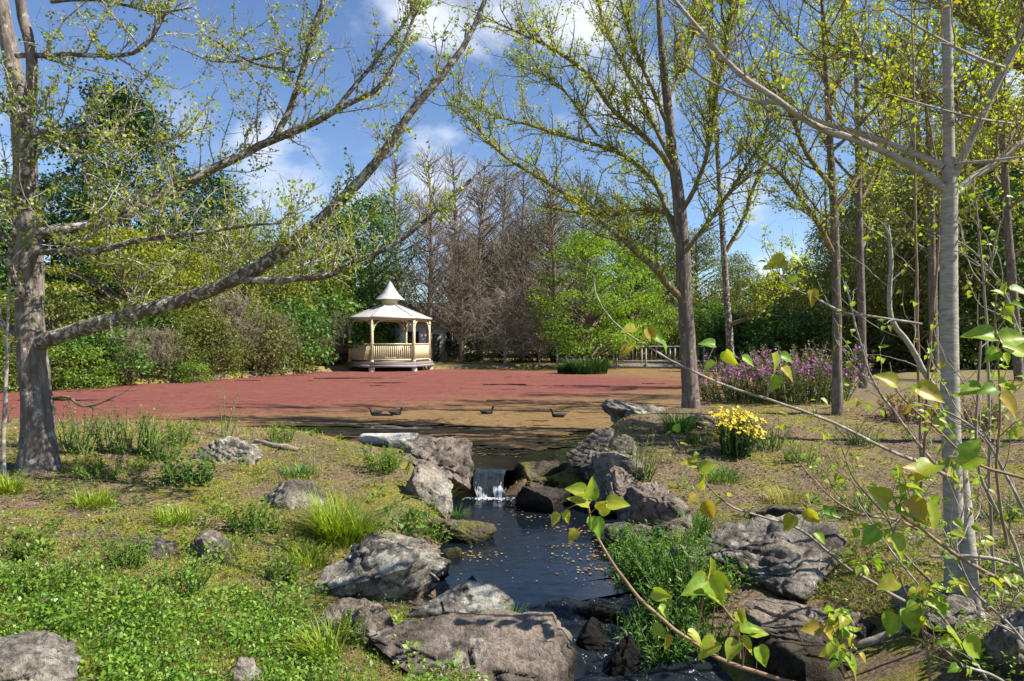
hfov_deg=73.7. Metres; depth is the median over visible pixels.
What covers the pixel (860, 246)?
ginkgo tree
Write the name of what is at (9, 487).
grass tuft
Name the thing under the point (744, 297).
distant wood
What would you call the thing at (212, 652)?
seedlings
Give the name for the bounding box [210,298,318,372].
shrub
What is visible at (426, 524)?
weed
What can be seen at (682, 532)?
weed
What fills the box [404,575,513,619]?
rock
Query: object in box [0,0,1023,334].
sky
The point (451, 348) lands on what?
shrub
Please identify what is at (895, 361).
shrub
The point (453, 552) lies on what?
rock
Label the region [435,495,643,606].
stream pool water
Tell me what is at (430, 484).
rock
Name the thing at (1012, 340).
leafy shoot
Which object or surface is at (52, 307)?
shrub
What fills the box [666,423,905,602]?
leafy shoot
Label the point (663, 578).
weed
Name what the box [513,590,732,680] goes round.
stream cascade water
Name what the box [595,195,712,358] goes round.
olive green tree
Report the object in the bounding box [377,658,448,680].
weed
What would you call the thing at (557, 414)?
moorhen
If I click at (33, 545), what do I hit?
weed
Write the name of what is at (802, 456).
leafy shoot
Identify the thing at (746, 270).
olive green tree
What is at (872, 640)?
fallen branch
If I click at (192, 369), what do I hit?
shrub
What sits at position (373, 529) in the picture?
weed
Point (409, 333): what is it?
window
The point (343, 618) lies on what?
weed
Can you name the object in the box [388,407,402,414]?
moorhen
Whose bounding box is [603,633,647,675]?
rock
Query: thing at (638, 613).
weed
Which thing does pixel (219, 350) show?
shrub
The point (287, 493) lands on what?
rock
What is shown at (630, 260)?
lime green tree
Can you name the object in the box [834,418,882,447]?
weed
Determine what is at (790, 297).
olive green tree
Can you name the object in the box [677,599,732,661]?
weed
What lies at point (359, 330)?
shrub
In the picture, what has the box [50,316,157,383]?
shrub
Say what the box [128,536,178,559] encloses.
rock
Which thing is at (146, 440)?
weed
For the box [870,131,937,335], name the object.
olive green tree
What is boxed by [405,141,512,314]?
bare cypress tree
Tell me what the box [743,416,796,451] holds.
weed
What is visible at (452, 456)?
rock
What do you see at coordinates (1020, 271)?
leafy tree
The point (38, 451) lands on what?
ginkgo tree
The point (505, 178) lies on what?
bare cypress tree
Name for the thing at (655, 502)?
rock
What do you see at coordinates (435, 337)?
door
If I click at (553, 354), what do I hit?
shrub
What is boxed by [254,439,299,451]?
fallen branch
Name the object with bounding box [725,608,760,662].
leafy shoot
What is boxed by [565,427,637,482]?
rock
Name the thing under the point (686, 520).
rock
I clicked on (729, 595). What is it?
weed
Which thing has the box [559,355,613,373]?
reed clump
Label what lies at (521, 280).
bare cypress tree
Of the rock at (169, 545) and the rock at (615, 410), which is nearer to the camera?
the rock at (169, 545)
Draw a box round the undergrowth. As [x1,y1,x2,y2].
[0,423,1023,680]
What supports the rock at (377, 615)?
on the ground at (896, 659)
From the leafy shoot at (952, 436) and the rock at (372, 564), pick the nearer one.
the leafy shoot at (952, 436)
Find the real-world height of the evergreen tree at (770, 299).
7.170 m
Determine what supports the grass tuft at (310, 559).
on the ground at (896, 659)
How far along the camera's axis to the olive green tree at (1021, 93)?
42.98 m
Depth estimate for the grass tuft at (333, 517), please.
5.90 m
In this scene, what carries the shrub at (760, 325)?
on the ground at (896, 659)
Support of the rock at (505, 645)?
on the ground at (896, 659)
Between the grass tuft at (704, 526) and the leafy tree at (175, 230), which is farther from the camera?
the leafy tree at (175, 230)
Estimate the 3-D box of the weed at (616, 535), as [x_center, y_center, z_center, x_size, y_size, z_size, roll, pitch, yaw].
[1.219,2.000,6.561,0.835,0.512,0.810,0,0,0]
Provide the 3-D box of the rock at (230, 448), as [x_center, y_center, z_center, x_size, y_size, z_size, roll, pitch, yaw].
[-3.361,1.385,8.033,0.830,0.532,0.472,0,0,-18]
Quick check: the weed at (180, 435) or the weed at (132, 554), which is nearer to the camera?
the weed at (132, 554)
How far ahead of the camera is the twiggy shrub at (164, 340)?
28.37 m
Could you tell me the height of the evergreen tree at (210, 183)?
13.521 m
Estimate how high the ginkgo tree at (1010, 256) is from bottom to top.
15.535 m
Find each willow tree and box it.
[173,198,327,365]
[233,213,359,361]
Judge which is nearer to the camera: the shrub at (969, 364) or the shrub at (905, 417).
the shrub at (905, 417)
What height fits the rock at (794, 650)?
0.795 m
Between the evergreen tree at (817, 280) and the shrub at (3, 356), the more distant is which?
the evergreen tree at (817, 280)
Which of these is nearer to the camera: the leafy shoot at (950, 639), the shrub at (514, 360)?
the leafy shoot at (950, 639)
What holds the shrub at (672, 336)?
on the ground at (896, 659)
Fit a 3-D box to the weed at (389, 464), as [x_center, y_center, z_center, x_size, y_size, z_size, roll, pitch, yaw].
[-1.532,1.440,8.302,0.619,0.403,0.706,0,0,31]
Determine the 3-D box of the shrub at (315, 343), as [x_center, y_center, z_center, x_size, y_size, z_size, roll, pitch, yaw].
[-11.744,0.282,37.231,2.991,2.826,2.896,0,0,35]
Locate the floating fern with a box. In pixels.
[0,368,872,449]
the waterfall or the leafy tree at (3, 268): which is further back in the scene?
the leafy tree at (3, 268)
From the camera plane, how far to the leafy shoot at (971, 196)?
4.59 m
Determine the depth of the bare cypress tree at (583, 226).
55.75 m
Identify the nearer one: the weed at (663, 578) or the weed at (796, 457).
the weed at (663, 578)
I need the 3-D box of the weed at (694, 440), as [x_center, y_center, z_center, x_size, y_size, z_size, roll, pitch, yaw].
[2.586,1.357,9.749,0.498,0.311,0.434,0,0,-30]
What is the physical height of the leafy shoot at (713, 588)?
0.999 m
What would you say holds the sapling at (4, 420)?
on the ground at (896, 659)
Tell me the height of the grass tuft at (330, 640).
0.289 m
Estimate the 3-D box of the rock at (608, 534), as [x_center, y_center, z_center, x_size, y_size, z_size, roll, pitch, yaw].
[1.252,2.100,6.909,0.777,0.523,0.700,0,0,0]
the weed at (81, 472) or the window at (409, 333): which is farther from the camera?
the window at (409, 333)
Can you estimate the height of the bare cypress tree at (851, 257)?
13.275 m
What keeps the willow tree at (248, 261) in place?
on the ground at (896, 659)
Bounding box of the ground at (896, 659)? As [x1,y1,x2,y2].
[0,343,1023,680]
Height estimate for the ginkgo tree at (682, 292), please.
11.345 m
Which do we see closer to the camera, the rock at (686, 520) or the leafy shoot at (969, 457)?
the leafy shoot at (969, 457)
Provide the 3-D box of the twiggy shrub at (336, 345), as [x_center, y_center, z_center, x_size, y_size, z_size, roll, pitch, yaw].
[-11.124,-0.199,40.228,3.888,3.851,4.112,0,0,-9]
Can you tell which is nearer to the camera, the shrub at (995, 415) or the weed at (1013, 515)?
the weed at (1013, 515)
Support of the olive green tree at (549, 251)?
on the ground at (896, 659)
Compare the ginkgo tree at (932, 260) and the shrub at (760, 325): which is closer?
the ginkgo tree at (932, 260)
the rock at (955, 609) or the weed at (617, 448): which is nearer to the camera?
the rock at (955, 609)
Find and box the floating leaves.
[380,433,629,585]
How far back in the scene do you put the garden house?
47.82 m
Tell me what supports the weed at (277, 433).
on the ground at (896, 659)
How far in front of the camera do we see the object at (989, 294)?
33.88 m
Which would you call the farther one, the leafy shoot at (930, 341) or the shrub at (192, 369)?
the shrub at (192, 369)
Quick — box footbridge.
[556,346,761,367]
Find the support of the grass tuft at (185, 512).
on the ground at (896, 659)
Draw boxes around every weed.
[0,522,59,559]
[1,546,100,596]
[55,400,114,454]
[67,447,127,479]
[83,409,139,453]
[96,525,163,571]
[112,403,164,455]
[134,424,186,460]
[146,545,221,597]
[152,446,219,486]
[156,415,201,445]
[209,491,286,537]
[216,384,247,436]
[264,420,296,442]
[265,549,302,584]
[308,653,368,680]
[338,602,373,649]
[339,506,400,542]
[357,442,413,474]
[375,494,433,538]
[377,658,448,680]
[408,498,463,544]
[429,667,487,680]
[595,437,641,453]
[596,520,670,562]
[603,552,680,597]
[604,519,712,580]
[604,596,698,677]
[607,593,714,668]
[611,427,669,482]
[616,527,693,559]
[618,540,677,574]
[627,532,744,620]
[633,566,714,628]
[657,516,712,555]
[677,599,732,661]
[678,426,712,445]
[688,565,741,611]
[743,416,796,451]
[782,438,819,464]
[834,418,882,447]
[834,486,874,517]
[970,487,1023,523]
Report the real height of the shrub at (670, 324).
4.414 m
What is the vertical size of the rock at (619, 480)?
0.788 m
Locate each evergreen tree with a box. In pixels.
[0,170,124,330]
[7,68,224,335]
[112,164,268,337]
[436,236,530,351]
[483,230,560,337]
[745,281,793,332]
[792,254,850,319]
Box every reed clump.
[549,363,568,373]
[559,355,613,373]
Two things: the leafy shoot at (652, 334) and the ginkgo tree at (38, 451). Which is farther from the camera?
the ginkgo tree at (38, 451)
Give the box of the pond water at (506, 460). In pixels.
[0,377,720,469]
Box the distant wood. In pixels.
[0,260,848,349]
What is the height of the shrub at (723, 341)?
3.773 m
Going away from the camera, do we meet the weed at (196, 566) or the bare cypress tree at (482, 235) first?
the weed at (196, 566)
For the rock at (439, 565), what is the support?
on the ground at (896, 659)
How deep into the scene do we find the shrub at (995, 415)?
10.53 m
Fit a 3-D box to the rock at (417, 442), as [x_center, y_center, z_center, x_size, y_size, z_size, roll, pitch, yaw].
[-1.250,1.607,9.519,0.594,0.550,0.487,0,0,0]
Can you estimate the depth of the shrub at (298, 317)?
36.40 m
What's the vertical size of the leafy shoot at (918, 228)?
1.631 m
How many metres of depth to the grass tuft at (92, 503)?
6.08 m
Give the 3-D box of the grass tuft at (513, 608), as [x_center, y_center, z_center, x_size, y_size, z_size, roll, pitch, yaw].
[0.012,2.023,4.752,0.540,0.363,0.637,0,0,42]
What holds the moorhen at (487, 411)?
on the pond water at (506, 460)
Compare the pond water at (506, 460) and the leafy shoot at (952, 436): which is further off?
the pond water at (506, 460)
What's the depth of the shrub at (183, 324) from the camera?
29.47 m
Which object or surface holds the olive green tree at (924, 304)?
on the ground at (896, 659)
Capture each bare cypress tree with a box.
[352,149,444,306]
[377,140,484,360]
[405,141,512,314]
[409,227,502,362]
[419,151,539,361]
[467,145,550,347]
[483,163,560,359]
[490,163,611,360]
[524,162,634,356]
[807,179,885,328]
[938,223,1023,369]
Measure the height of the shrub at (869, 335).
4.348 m
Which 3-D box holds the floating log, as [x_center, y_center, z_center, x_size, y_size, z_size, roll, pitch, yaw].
[-2.974,1.822,16.025,0.640,0.203,0.302,0,0,0]
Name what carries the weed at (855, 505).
on the ground at (896, 659)
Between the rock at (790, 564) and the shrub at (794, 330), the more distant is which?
the shrub at (794, 330)
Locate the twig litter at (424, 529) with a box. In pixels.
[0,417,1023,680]
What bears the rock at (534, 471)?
on the ground at (896, 659)
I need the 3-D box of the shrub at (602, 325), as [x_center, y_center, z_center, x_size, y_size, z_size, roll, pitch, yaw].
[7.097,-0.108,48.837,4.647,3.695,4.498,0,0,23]
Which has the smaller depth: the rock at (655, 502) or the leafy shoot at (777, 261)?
the leafy shoot at (777, 261)
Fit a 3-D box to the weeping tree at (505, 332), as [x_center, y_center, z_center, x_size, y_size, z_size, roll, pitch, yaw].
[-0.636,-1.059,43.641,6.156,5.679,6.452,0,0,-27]
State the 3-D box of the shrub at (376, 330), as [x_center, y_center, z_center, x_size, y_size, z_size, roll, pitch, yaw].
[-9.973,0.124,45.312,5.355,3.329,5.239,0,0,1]
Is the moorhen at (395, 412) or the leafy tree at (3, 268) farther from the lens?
the leafy tree at (3, 268)
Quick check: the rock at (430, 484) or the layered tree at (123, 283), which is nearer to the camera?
the rock at (430, 484)
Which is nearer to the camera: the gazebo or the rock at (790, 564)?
the rock at (790, 564)
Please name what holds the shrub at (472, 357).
on the ground at (896, 659)
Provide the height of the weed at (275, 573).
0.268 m
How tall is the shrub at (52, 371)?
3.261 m
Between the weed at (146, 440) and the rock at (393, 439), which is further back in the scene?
the rock at (393, 439)
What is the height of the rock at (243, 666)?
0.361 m
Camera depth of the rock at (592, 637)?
4.88 m
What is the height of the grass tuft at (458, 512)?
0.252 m
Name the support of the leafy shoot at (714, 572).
on the ground at (896, 659)
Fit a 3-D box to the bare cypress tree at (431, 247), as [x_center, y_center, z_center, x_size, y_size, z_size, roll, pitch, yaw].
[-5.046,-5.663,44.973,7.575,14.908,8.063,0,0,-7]
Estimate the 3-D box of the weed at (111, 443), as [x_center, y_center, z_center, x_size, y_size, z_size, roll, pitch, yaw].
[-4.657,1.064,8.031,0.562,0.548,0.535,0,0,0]
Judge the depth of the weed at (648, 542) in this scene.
6.27 m
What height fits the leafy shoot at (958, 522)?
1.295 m
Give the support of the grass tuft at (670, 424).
on the ground at (896, 659)
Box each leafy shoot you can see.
[551,476,792,680]
[593,275,955,480]
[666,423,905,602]
[686,556,735,621]
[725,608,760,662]
[758,234,921,331]
[765,406,947,546]
[800,605,865,680]
[807,395,942,587]
[834,225,941,470]
[851,486,988,680]
[852,462,1016,591]
[858,0,972,456]
[868,542,980,680]
[873,362,1023,487]
[879,428,1023,643]
[888,529,1023,574]
[897,186,1023,342]
[906,341,1023,515]
[909,571,1003,680]
[911,41,941,495]
[924,291,1023,583]
[933,136,1022,590]
[958,277,1023,545]
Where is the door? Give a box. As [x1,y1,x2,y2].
[432,334,439,360]
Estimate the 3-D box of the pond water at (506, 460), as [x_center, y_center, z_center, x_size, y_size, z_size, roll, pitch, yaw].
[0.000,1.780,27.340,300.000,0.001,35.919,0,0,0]
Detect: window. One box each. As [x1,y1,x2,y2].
[407,331,419,342]
[445,331,458,348]
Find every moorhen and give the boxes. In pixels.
[367,407,382,414]
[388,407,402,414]
[479,406,494,413]
[548,408,566,416]
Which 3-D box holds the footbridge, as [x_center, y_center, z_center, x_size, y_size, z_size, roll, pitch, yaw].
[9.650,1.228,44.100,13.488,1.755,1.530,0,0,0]
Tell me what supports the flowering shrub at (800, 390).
on the ground at (896, 659)
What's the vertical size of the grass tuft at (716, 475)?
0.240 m
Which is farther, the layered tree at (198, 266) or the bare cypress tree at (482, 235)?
the bare cypress tree at (482, 235)
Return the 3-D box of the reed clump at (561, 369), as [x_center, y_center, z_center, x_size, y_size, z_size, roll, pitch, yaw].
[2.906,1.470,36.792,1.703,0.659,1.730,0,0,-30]
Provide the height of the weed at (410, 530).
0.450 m
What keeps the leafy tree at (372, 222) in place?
on the ground at (896, 659)
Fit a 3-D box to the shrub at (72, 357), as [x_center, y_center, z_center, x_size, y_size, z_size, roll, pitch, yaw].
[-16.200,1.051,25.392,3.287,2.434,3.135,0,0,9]
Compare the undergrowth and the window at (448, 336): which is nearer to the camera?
the undergrowth
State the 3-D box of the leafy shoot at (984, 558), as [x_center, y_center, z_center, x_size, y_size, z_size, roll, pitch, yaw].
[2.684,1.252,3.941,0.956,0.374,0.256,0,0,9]
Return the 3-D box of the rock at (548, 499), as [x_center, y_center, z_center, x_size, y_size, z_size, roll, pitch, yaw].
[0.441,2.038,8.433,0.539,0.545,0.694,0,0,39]
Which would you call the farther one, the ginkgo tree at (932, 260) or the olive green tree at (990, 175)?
the olive green tree at (990, 175)
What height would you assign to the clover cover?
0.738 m
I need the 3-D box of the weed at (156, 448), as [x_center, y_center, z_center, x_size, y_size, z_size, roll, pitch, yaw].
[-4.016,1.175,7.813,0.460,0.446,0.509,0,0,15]
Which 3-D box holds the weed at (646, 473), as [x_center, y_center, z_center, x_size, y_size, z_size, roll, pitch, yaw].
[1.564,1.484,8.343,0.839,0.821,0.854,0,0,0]
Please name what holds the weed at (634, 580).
on the ground at (896, 659)
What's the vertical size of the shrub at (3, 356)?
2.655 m
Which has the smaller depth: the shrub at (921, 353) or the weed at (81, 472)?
the weed at (81, 472)
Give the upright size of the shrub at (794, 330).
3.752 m
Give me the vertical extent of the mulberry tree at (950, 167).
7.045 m
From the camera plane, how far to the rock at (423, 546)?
6.02 m
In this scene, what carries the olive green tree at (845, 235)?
on the ground at (896, 659)
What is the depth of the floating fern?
20.18 m
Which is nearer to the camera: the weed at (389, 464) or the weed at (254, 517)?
the weed at (254, 517)
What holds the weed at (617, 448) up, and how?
on the ground at (896, 659)
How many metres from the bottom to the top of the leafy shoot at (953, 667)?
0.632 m
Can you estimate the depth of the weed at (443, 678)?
3.66 m
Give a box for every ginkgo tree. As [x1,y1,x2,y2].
[0,0,495,472]
[426,0,827,408]
[646,0,817,385]
[696,0,954,415]
[760,0,1023,257]
[767,0,957,388]
[861,0,992,372]
[921,0,1023,380]
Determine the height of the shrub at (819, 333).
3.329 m
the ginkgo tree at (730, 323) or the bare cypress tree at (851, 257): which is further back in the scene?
the bare cypress tree at (851, 257)
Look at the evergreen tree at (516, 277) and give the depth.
61.05 m
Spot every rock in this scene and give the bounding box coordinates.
[0,630,81,680]
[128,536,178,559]
[186,529,236,562]
[193,436,262,465]
[230,657,265,680]
[264,479,327,509]
[308,597,394,647]
[313,532,439,600]
[357,433,417,446]
[360,529,443,554]
[369,609,576,680]
[394,542,451,579]
[401,436,441,452]
[404,436,474,491]
[404,464,452,518]
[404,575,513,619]
[429,518,496,543]
[441,547,462,557]
[511,460,568,487]
[514,486,574,513]
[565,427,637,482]
[573,602,624,622]
[576,617,611,652]
[585,465,638,516]
[589,452,643,485]
[598,522,654,548]
[601,399,665,422]
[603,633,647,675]
[617,481,692,525]
[633,514,698,547]
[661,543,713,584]
[686,415,714,431]
[700,512,846,603]
[740,598,875,680]
[749,505,811,516]
[889,584,980,634]
[985,607,1023,680]
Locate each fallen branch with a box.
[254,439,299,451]
[299,434,318,449]
[856,591,961,648]
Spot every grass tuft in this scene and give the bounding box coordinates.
[0,471,34,495]
[61,483,130,510]
[141,502,205,527]
[260,609,373,665]
[271,538,339,570]
[276,461,321,479]
[278,482,400,548]
[452,505,473,516]
[473,601,527,612]
[646,408,704,434]
[659,504,728,538]
[697,462,744,483]
[758,482,811,505]
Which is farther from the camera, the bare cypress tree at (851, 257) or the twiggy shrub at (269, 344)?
the bare cypress tree at (851, 257)
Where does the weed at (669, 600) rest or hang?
on the ground at (896, 659)
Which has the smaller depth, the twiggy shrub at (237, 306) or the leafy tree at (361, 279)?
the twiggy shrub at (237, 306)
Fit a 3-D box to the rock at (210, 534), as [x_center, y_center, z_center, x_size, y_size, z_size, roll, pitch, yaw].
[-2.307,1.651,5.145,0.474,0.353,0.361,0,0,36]
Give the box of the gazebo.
[344,281,433,371]
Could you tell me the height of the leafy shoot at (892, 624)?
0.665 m
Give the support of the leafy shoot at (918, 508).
on the ground at (896, 659)
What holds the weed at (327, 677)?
on the ground at (896, 659)
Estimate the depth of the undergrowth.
4.94 m
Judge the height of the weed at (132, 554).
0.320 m
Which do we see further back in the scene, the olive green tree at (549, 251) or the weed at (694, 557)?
the olive green tree at (549, 251)
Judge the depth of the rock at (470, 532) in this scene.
6.95 m
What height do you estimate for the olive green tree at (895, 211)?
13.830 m
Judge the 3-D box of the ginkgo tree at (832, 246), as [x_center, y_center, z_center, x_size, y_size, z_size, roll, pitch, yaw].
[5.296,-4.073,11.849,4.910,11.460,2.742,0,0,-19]
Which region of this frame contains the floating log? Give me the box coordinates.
[372,413,392,415]
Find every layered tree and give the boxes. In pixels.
[0,226,221,370]
[89,250,261,361]
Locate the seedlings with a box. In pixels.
[0,422,1023,680]
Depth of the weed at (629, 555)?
5.96 m
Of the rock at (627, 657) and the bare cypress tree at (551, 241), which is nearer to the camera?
the rock at (627, 657)
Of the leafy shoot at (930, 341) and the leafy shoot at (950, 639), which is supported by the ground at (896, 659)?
the leafy shoot at (950, 639)
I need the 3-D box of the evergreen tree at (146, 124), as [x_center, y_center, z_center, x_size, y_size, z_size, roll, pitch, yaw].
[-22.273,-6.792,39.528,11.137,16.917,10.486,0,0,-28]
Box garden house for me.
[388,302,459,360]
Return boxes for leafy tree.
[0,168,89,346]
[104,213,227,340]
[268,208,392,351]
[315,190,427,342]
[922,117,1023,369]
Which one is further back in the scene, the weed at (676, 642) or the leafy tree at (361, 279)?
the leafy tree at (361, 279)
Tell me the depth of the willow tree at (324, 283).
42.60 m
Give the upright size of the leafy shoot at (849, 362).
1.975 m
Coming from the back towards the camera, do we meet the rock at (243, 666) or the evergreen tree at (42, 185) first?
the evergreen tree at (42, 185)
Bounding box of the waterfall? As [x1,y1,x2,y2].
[469,468,507,500]
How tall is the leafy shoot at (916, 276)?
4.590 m
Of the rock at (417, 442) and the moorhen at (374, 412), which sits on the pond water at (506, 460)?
the moorhen at (374, 412)
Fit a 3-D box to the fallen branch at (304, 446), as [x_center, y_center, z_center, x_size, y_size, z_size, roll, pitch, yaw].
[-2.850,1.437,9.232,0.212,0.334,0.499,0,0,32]
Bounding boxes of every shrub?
[0,281,111,376]
[0,316,75,392]
[0,340,18,392]
[47,339,126,389]
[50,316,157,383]
[91,297,202,376]
[102,324,159,384]
[133,322,197,378]
[137,307,225,377]
[168,308,250,376]
[170,358,216,382]
[191,282,279,372]
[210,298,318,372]
[241,297,338,368]
[243,308,307,374]
[260,283,388,364]
[278,323,325,368]
[310,308,355,365]
[331,321,393,362]
[334,330,360,363]
[437,340,464,360]
[452,330,502,362]
[494,328,540,362]
[527,319,586,361]
[592,314,640,359]
[616,299,679,359]
[643,307,712,359]
[673,299,756,359]
[697,353,800,403]
[704,311,762,362]
[717,303,812,364]
[729,339,875,403]
[754,308,846,365]
[789,315,895,366]
[842,300,915,366]
[868,328,926,367]
[871,307,977,365]
[875,391,940,422]
[935,395,1004,431]
[959,329,985,368]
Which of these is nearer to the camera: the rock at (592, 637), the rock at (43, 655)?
the rock at (43, 655)
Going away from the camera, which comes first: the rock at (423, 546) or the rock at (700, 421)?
the rock at (423, 546)
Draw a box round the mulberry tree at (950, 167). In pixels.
[662,0,1023,618]
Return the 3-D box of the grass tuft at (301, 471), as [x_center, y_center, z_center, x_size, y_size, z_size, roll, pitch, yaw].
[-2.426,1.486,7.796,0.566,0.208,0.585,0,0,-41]
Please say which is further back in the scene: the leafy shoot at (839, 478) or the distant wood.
the distant wood
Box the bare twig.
[53,386,132,412]
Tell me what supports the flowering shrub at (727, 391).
on the ground at (896, 659)
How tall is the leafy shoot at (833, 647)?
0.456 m
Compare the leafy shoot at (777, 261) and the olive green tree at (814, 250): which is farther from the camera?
the olive green tree at (814, 250)
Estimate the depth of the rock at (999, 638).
3.95 m
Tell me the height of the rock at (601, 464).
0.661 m
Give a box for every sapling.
[0,227,66,475]
[832,189,1006,418]
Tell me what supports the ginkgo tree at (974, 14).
on the ground at (896, 659)
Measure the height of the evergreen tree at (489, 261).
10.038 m
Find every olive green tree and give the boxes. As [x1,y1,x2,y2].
[496,199,604,356]
[567,194,670,345]
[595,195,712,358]
[645,222,748,350]
[710,250,776,342]
[773,257,823,350]
[775,206,892,349]
[797,151,967,345]
[805,169,928,368]
[855,119,1023,340]
[865,152,1023,371]
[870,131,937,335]
[920,86,1023,316]
[971,114,1023,364]
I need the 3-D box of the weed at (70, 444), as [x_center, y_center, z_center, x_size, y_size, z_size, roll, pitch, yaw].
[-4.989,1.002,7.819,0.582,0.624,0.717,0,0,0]
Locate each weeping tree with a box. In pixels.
[457,282,549,363]
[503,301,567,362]
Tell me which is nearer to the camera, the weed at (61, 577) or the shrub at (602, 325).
the weed at (61, 577)
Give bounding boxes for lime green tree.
[523,226,658,363]
[589,245,678,359]
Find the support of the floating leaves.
on the pond water at (506, 460)
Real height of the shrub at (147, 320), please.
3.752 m
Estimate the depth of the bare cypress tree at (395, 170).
55.75 m
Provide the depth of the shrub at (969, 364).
36.82 m
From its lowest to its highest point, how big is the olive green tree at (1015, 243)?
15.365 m
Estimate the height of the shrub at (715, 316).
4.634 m
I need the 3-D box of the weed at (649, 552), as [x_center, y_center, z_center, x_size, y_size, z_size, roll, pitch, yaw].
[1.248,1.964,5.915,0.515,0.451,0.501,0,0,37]
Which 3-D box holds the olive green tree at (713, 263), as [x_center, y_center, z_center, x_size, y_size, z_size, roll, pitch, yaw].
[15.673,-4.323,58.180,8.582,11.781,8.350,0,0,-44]
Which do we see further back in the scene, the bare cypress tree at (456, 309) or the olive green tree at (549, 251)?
the olive green tree at (549, 251)
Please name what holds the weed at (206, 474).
on the ground at (896, 659)
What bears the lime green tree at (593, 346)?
on the ground at (896, 659)
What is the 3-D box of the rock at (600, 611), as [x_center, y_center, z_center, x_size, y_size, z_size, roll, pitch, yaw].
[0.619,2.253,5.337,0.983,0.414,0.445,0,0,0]
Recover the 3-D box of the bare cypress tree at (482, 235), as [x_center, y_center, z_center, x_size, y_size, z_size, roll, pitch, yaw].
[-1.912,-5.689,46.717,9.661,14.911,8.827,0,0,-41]
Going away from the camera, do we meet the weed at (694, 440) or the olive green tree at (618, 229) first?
the weed at (694, 440)
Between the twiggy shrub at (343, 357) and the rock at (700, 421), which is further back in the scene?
the twiggy shrub at (343, 357)
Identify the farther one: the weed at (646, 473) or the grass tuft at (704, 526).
the weed at (646, 473)
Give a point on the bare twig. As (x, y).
(68, 398)
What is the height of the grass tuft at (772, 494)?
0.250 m
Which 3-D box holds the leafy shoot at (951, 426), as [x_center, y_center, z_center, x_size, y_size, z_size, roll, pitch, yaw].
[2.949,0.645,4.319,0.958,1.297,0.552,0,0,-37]
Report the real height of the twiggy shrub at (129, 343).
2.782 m
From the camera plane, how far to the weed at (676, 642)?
4.84 m
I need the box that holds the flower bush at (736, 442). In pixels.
[698,406,767,458]
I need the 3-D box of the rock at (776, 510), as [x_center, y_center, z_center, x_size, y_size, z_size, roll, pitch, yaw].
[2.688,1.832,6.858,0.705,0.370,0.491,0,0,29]
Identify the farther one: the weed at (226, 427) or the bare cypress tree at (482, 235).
the bare cypress tree at (482, 235)
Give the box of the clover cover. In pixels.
[0,548,345,680]

